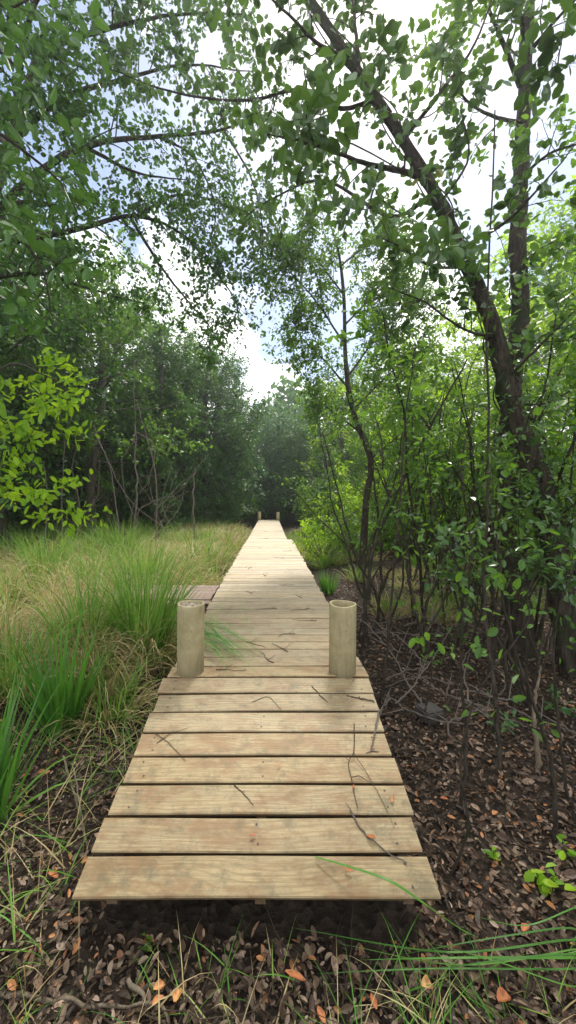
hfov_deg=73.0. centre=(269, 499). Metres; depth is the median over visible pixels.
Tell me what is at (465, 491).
sapling
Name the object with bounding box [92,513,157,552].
grass tussock
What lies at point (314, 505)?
bush
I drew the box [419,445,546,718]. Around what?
sapling
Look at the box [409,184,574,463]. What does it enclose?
forest tree
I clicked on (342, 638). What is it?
pipe post
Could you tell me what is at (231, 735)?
entry ramp
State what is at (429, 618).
fallen branch
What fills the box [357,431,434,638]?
sapling
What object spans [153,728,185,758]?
twig
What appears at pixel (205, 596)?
side platform
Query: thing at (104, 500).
bush
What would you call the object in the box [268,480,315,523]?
bush
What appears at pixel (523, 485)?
sapling
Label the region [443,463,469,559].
sapling
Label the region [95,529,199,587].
grass tussock
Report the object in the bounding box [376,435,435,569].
sapling
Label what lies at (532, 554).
bush
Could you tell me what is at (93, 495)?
vine
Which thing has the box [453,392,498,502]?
sapling
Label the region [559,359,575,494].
sapling
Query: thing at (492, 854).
seedling
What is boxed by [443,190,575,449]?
forest tree
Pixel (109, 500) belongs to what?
vine
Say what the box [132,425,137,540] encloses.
vine
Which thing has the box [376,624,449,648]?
fallen branch
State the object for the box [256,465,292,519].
bush
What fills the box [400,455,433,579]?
sapling
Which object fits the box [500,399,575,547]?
sapling
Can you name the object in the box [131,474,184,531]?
vine
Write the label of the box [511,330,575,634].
sapling
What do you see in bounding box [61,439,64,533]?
vine
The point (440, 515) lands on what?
sapling
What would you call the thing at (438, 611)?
sapling
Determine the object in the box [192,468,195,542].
vine
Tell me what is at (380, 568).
sapling
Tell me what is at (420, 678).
fallen branch
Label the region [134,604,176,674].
grass tussock
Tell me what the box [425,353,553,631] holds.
thin tree
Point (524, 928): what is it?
fallen leaf
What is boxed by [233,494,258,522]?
bush
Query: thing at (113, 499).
vine
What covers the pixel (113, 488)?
vine
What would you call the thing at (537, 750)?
sapling
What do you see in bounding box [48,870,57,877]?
fallen leaf
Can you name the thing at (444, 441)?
sapling
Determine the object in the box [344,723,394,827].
twig
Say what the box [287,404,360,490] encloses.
forest tree
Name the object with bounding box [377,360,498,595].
thin tree
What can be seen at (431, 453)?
sapling
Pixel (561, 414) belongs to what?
sapling
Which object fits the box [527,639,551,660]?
fallen branch
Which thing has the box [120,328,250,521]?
forest tree
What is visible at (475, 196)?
sky
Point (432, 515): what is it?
thin tree
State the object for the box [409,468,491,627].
thin tree
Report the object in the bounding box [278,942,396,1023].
grass tuft
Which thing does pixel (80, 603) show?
grass tussock
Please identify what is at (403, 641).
fallen branch
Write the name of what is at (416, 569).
thin tree
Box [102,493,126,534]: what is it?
vine
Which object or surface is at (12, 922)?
grass
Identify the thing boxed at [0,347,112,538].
understory tree
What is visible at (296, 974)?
fallen leaf
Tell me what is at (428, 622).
fallen branch
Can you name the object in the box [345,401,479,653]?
thin tree
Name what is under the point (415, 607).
sapling
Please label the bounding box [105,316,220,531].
forest tree
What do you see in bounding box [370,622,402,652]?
fallen branch
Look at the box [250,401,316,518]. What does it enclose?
forest tree
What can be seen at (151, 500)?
vine
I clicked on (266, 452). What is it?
forest tree
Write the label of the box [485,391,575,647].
thin tree
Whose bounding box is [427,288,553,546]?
forest tree
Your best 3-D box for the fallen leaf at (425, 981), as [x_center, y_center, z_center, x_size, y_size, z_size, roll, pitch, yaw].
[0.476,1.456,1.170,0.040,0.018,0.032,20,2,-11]
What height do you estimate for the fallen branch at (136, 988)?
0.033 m
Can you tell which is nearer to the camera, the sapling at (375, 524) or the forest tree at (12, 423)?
the sapling at (375, 524)
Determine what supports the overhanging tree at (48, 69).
on the ground at (220, 921)
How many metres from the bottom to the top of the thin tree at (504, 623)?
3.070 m
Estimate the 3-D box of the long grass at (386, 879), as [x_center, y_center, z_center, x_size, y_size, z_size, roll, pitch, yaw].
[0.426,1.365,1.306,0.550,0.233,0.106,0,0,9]
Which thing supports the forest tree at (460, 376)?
on the ground at (220, 921)
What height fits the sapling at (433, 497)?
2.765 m
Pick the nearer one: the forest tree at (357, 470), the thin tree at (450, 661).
the thin tree at (450, 661)
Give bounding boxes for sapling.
[322,392,408,634]
[325,459,392,560]
[326,292,446,625]
[348,431,417,642]
[350,412,403,620]
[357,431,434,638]
[361,351,468,649]
[365,430,402,521]
[367,390,453,601]
[369,400,401,549]
[375,394,433,577]
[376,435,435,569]
[378,330,458,706]
[392,556,475,725]
[393,412,449,580]
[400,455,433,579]
[403,404,440,619]
[403,498,530,667]
[404,468,466,566]
[408,556,529,875]
[409,346,499,611]
[410,389,450,571]
[413,402,482,605]
[413,474,478,572]
[419,110,539,775]
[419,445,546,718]
[420,404,481,610]
[422,391,465,569]
[427,446,465,598]
[429,515,573,842]
[430,454,443,599]
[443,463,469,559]
[446,413,484,541]
[447,500,487,650]
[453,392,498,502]
[455,434,477,567]
[456,400,567,811]
[461,463,485,624]
[479,503,502,677]
[482,433,562,647]
[486,537,575,799]
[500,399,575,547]
[503,541,574,708]
[504,448,575,638]
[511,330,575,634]
[516,556,575,724]
[526,399,573,572]
[530,453,575,597]
[531,665,541,767]
[546,384,575,476]
[558,388,575,487]
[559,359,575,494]
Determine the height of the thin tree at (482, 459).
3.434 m
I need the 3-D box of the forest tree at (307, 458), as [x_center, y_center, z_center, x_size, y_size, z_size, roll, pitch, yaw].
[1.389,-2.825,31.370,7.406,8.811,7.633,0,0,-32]
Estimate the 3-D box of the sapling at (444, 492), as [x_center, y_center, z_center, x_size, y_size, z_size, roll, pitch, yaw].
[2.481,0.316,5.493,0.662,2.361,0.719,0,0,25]
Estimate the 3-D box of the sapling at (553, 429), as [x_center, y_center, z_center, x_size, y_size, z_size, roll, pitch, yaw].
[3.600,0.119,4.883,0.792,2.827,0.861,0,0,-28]
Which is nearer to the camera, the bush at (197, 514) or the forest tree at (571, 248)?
the forest tree at (571, 248)
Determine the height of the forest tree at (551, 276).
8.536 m
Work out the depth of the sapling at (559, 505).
4.03 m
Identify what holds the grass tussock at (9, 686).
on the ground at (220, 921)
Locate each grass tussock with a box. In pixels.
[0,527,95,579]
[0,548,176,694]
[0,598,101,712]
[0,599,142,737]
[0,655,94,821]
[19,533,235,696]
[37,629,173,759]
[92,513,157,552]
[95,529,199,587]
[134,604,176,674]
[168,524,210,547]
[313,566,342,594]
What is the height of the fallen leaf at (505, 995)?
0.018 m
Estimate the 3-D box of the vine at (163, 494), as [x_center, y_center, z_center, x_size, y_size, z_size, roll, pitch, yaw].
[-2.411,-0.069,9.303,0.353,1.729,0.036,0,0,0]
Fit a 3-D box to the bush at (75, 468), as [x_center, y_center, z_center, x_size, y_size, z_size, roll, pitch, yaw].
[-7.905,-0.322,16.007,4.032,3.290,3.574,0,0,0]
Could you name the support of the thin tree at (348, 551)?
on the ground at (220, 921)
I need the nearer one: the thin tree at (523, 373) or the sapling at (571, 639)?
the sapling at (571, 639)
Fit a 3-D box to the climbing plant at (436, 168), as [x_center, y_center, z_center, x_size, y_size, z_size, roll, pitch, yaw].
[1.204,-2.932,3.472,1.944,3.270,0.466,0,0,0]
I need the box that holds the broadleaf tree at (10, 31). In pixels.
[0,0,110,343]
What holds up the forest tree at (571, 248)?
on the ground at (220, 921)
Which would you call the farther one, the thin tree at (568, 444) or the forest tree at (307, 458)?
the forest tree at (307, 458)
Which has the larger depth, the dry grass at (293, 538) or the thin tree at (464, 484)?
the dry grass at (293, 538)
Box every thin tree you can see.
[270,413,385,619]
[301,405,386,597]
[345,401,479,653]
[368,382,480,608]
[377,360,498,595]
[380,369,443,598]
[389,296,575,646]
[389,395,502,567]
[395,443,445,594]
[400,463,473,583]
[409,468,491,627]
[412,412,529,595]
[413,397,498,582]
[418,412,502,630]
[419,402,537,598]
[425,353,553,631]
[430,337,488,629]
[431,351,575,615]
[435,465,500,591]
[436,444,534,622]
[444,375,575,671]
[449,406,534,550]
[457,362,573,601]
[467,364,575,634]
[474,329,573,526]
[477,392,575,569]
[481,381,575,568]
[483,357,567,530]
[485,383,575,571]
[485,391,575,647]
[496,392,575,658]
[529,427,575,559]
[535,487,575,645]
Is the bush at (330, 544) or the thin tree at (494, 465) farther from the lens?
the bush at (330, 544)
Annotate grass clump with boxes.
[296,907,575,986]
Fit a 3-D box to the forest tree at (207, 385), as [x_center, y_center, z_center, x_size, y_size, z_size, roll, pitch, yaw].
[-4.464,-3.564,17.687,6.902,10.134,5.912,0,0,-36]
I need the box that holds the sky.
[0,0,575,438]
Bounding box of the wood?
[4,342,475,516]
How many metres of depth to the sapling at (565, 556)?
1.93 m
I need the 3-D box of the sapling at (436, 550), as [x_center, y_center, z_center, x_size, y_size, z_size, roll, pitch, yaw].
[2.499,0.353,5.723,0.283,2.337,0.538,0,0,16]
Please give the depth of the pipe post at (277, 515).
20.26 m
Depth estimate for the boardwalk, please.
3.56 m
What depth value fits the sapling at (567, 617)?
2.77 m
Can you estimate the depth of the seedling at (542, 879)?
1.49 m
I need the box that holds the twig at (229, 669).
[216,665,243,670]
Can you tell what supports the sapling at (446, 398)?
on the ground at (220, 921)
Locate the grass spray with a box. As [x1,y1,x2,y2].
[204,584,276,668]
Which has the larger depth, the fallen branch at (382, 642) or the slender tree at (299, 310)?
the slender tree at (299, 310)
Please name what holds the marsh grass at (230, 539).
on the ground at (220, 921)
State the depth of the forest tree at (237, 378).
20.05 m
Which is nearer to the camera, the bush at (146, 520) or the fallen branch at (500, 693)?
the fallen branch at (500, 693)
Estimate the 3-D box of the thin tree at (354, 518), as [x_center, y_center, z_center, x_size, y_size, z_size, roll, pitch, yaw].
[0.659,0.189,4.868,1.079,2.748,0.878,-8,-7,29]
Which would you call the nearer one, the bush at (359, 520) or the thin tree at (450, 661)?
the thin tree at (450, 661)
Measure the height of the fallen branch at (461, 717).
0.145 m
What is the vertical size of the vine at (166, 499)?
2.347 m
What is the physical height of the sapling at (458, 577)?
1.464 m
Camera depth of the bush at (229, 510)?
18.10 m
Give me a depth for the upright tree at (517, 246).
4.03 m
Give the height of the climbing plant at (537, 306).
1.734 m
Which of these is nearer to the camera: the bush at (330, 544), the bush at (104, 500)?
the bush at (330, 544)
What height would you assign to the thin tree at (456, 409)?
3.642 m
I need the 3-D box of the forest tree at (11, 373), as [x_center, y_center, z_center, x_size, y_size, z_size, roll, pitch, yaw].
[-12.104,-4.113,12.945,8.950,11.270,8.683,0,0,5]
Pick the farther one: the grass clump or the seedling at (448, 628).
the seedling at (448, 628)
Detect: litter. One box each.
[0,566,575,1023]
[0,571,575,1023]
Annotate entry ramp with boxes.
[72,678,440,903]
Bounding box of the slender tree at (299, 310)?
[255,164,463,574]
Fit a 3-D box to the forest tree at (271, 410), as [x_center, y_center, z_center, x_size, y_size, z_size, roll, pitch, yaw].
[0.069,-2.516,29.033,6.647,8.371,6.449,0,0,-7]
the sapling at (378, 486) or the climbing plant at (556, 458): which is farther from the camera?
the sapling at (378, 486)
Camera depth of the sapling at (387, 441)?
8.49 m
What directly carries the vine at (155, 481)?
on the ground at (220, 921)
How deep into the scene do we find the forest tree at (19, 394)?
18.32 m
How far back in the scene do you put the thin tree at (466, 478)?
4.93 m
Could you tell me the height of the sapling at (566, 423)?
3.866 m
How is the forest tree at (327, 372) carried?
on the ground at (220, 921)
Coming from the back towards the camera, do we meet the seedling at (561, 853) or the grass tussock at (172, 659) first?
the grass tussock at (172, 659)
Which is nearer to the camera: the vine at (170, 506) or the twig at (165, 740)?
the twig at (165, 740)
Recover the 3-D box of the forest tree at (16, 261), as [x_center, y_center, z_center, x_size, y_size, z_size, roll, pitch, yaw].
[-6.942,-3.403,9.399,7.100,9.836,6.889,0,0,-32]
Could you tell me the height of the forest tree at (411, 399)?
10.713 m
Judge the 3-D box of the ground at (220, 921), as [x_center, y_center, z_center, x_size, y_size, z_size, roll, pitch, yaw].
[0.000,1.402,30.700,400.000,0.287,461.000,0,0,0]
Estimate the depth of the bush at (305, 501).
22.04 m
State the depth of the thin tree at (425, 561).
6.35 m
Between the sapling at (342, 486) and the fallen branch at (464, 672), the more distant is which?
the sapling at (342, 486)
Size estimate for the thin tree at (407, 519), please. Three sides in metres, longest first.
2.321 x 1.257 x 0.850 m
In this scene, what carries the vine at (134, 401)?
hanging from the forest tree at (16, 261)
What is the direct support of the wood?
on the ground at (220, 921)
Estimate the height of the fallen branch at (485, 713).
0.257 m
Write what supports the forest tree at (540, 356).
on the ground at (220, 921)
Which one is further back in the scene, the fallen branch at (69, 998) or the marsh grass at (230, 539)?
the marsh grass at (230, 539)
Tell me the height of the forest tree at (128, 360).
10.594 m
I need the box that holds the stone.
[414,702,443,724]
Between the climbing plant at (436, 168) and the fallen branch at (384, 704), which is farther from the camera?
the climbing plant at (436, 168)
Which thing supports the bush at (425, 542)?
on the ground at (220, 921)
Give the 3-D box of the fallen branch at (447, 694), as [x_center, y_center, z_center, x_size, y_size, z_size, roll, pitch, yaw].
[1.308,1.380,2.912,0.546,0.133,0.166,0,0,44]
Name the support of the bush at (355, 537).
on the ground at (220, 921)
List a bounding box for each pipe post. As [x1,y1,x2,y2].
[276,512,279,521]
[329,600,356,677]
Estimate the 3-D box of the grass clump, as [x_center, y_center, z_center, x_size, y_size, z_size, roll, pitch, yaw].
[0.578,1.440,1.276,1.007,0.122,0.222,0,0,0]
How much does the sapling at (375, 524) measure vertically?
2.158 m
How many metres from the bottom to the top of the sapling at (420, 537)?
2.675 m
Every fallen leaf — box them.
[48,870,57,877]
[152,994,162,1004]
[173,988,182,1001]
[285,969,305,980]
[317,1006,325,1022]
[370,993,377,1008]
[421,975,432,988]
[496,987,510,1001]
[521,923,529,931]
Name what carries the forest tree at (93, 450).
on the ground at (220, 921)
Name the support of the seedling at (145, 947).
on the ground at (220, 921)
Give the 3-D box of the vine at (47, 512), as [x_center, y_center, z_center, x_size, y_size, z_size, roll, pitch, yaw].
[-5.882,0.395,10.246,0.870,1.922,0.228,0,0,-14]
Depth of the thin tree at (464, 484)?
4.81 m
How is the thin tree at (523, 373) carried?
on the ground at (220, 921)
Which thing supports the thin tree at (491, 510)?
on the ground at (220, 921)
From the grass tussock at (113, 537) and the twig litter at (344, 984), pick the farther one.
the grass tussock at (113, 537)
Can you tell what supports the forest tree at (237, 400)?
on the ground at (220, 921)
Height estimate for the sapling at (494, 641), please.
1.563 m
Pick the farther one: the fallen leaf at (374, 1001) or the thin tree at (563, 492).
the thin tree at (563, 492)
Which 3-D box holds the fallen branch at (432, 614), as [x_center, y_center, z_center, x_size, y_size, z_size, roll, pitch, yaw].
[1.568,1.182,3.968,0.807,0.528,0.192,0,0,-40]
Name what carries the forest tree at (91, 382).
on the ground at (220, 921)
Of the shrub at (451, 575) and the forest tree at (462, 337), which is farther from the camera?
the forest tree at (462, 337)
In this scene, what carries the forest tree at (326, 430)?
on the ground at (220, 921)
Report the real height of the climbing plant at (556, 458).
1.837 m
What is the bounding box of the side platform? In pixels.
[104,585,218,618]
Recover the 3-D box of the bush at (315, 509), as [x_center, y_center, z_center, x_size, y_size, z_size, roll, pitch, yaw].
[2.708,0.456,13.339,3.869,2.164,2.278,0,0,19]
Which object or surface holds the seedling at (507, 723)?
on the ground at (220, 921)
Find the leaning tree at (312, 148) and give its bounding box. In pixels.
[86,0,575,678]
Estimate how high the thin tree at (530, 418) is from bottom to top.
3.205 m
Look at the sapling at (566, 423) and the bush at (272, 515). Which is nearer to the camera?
the sapling at (566, 423)
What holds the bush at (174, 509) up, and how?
on the ground at (220, 921)
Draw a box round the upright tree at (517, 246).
[388,0,575,658]
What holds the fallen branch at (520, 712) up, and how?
on the ground at (220, 921)
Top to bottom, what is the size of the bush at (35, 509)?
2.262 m
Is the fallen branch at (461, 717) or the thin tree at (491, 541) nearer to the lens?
the fallen branch at (461, 717)
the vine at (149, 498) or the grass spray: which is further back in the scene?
the vine at (149, 498)
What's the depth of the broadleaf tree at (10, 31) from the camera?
2.87 m
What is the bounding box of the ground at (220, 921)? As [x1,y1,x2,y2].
[0,513,575,1023]
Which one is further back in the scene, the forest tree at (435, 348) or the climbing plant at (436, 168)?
the forest tree at (435, 348)
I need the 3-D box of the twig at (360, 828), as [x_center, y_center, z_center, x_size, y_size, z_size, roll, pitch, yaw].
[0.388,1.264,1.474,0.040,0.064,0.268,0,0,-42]
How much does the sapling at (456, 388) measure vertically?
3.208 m
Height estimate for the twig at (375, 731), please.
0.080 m
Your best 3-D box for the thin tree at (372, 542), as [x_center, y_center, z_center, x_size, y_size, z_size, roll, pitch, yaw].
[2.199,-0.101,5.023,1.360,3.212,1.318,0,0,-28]
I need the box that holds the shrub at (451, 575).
[420,486,575,708]
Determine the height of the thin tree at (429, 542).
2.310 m
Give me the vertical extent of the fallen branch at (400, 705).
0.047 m
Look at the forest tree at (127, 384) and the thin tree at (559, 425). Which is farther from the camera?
the forest tree at (127, 384)
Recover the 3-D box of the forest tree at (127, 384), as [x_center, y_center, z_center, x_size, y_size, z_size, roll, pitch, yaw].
[-7.334,-4.086,18.342,6.821,11.318,7.879,0,0,18]
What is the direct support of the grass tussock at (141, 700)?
on the ground at (220, 921)
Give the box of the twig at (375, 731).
[366,709,379,752]
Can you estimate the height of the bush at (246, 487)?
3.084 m
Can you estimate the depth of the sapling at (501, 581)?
1.58 m
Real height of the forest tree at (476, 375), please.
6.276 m
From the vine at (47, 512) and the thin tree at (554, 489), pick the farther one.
the vine at (47, 512)
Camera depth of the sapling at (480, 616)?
4.65 m
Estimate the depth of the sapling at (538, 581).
4.45 m
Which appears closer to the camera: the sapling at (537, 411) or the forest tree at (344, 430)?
the sapling at (537, 411)
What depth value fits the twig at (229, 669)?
2.43 m
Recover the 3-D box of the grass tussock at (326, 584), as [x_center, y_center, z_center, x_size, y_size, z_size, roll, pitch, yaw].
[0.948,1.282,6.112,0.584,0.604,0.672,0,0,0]
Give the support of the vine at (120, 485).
hanging from the forest tree at (93, 450)
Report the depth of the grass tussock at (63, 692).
2.44 m
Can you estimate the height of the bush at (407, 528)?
3.297 m
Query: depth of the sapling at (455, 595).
4.94 m
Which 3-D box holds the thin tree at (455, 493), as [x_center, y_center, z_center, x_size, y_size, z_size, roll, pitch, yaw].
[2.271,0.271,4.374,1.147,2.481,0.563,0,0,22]
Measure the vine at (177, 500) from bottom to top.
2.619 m
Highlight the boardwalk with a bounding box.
[167,520,368,678]
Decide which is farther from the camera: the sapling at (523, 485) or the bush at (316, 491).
the bush at (316, 491)
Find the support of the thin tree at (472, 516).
on the ground at (220, 921)
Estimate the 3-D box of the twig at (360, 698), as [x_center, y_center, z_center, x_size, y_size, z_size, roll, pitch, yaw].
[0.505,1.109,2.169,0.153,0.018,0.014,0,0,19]
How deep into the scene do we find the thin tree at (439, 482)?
3.08 m
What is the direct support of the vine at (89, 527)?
on the ground at (220, 921)
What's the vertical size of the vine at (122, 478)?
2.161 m
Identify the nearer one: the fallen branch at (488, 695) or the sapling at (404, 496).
the fallen branch at (488, 695)
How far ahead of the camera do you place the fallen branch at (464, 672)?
3.16 m
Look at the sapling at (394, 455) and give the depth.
5.80 m
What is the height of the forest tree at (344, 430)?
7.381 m
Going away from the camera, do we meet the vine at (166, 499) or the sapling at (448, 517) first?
the sapling at (448, 517)
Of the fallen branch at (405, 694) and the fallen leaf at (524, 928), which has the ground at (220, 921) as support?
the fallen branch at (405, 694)
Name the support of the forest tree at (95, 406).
on the ground at (220, 921)
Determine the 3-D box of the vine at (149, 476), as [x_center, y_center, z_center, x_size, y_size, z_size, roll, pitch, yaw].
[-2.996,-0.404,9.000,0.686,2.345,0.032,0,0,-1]
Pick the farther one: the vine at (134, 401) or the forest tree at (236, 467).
the forest tree at (236, 467)
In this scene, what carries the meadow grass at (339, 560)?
on the ground at (220, 921)
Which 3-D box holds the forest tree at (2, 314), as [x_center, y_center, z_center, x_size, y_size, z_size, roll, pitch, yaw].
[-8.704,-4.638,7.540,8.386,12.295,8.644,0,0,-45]
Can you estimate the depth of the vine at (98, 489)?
9.89 m
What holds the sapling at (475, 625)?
on the ground at (220, 921)
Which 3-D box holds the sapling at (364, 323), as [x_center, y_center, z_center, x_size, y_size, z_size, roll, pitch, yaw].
[1.347,-0.192,3.793,0.854,3.382,1.775,0,0,42]
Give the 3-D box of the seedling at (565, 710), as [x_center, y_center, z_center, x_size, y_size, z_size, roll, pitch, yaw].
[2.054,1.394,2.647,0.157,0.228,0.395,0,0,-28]
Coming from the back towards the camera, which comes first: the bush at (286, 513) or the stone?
the bush at (286, 513)
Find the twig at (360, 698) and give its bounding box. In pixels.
[347,695,374,701]
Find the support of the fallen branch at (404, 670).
on the ground at (220, 921)
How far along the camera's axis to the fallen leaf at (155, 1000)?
1.14 m
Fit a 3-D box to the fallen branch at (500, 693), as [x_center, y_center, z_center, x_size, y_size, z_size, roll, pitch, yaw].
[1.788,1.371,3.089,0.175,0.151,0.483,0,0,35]
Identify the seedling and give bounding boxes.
[139,933,152,952]
[421,647,444,664]
[439,611,477,646]
[482,846,500,864]
[483,692,518,735]
[523,863,575,896]
[543,676,575,720]
[555,834,575,860]
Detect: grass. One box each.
[0,513,261,735]
[0,637,172,1023]
[0,905,575,1023]
[284,526,575,628]
[284,531,324,559]
[315,856,478,937]
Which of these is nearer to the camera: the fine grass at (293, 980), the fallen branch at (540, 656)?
the fine grass at (293, 980)
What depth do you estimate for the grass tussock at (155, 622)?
3.37 m
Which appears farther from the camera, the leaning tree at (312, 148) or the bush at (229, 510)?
the bush at (229, 510)
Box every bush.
[5,471,71,534]
[32,450,134,522]
[64,483,135,530]
[95,469,168,529]
[138,485,189,529]
[177,488,224,529]
[211,493,258,524]
[214,470,264,518]
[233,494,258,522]
[243,487,280,523]
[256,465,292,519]
[258,482,296,521]
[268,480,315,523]
[281,442,383,530]
[288,480,323,521]
[292,516,352,563]
[295,472,362,529]
[302,483,386,536]
[305,491,401,562]
[308,485,419,551]
[360,459,476,551]
[379,478,496,557]
[447,430,575,550]
[477,473,575,585]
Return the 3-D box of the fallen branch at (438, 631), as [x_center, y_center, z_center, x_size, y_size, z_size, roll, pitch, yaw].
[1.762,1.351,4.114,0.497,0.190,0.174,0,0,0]
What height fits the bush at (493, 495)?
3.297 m
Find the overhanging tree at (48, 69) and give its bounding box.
[0,0,316,373]
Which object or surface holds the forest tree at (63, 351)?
on the ground at (220, 921)
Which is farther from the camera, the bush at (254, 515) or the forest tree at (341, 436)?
the bush at (254, 515)
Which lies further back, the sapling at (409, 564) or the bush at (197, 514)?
the bush at (197, 514)
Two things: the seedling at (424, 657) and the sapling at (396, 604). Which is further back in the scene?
the sapling at (396, 604)
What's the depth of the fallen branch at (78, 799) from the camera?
1.86 m
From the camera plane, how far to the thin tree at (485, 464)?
5.70 m
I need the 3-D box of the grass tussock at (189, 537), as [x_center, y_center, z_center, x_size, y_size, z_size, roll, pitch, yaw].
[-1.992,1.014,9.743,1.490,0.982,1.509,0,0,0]
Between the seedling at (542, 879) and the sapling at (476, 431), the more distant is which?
the sapling at (476, 431)
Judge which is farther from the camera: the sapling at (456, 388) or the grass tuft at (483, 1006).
the sapling at (456, 388)
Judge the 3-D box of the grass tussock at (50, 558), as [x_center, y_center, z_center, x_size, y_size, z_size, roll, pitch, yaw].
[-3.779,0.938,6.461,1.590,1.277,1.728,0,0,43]
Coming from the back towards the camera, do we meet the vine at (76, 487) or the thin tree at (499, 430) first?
the vine at (76, 487)
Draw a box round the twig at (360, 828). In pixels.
[346,804,407,862]
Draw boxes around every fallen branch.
[0,990,150,1009]
[62,755,88,853]
[71,763,85,842]
[126,977,167,1017]
[356,619,421,702]
[370,619,422,667]
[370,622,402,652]
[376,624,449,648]
[379,687,390,716]
[383,694,478,724]
[386,652,426,679]
[386,660,453,687]
[391,610,453,640]
[395,626,452,703]
[404,616,457,626]
[405,671,483,707]
[409,586,450,653]
[412,621,458,634]
[425,696,490,744]
[444,638,481,702]
[453,676,513,700]
[460,688,527,726]
[485,660,508,695]
[490,696,575,733]
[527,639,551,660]
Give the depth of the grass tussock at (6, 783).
1.87 m
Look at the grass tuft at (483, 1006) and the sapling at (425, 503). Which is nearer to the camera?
the grass tuft at (483, 1006)
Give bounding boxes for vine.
[31,488,64,539]
[43,461,47,543]
[57,506,134,536]
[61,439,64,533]
[63,451,108,536]
[67,477,138,526]
[71,435,81,537]
[80,455,101,534]
[93,425,172,532]
[93,432,120,539]
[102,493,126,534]
[109,471,125,527]
[122,439,139,527]
[126,432,154,530]
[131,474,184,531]
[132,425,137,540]
[133,360,136,445]
[136,403,157,543]
[141,473,162,531]
[146,468,198,536]
[150,453,210,542]
[159,486,190,534]
[162,461,175,531]
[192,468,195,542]
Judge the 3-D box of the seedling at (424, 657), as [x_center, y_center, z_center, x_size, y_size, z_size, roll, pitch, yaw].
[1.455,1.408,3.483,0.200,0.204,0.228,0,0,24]
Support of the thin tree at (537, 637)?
on the ground at (220, 921)
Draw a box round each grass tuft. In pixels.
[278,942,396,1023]
[342,901,484,1023]
[406,919,532,1023]
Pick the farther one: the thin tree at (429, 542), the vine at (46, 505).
the vine at (46, 505)
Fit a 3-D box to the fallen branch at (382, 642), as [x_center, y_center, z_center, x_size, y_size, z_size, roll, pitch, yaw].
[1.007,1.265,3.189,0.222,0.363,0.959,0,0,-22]
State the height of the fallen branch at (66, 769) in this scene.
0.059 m
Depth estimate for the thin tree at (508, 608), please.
3.73 m
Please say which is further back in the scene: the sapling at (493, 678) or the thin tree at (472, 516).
the thin tree at (472, 516)
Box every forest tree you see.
[0,168,142,545]
[0,213,124,528]
[0,227,212,535]
[0,247,132,524]
[0,269,67,492]
[0,330,61,398]
[1,249,210,525]
[4,339,92,522]
[6,336,77,475]
[15,349,151,498]
[20,298,178,521]
[89,316,252,502]
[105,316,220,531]
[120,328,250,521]
[141,328,277,523]
[153,338,273,522]
[200,403,259,517]
[207,398,283,520]
[235,406,306,519]
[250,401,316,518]
[260,409,314,516]
[270,417,324,522]
[287,363,398,482]
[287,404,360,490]
[295,343,387,507]
[295,374,385,511]
[323,380,424,533]
[328,336,440,535]
[353,354,475,498]
[357,320,465,510]
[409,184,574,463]
[413,353,495,497]
[425,275,574,536]
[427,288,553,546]
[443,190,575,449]
[459,319,567,456]
[462,175,575,498]
[529,185,575,451]
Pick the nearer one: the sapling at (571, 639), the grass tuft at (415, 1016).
the grass tuft at (415, 1016)
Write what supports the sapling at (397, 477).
on the ground at (220, 921)
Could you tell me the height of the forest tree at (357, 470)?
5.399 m
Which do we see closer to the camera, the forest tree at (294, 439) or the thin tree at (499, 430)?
the thin tree at (499, 430)
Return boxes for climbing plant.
[299,0,520,350]
[473,325,575,537]
[494,229,545,382]
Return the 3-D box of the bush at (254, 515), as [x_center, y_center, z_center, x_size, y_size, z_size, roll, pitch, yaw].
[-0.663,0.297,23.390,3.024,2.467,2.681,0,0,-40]

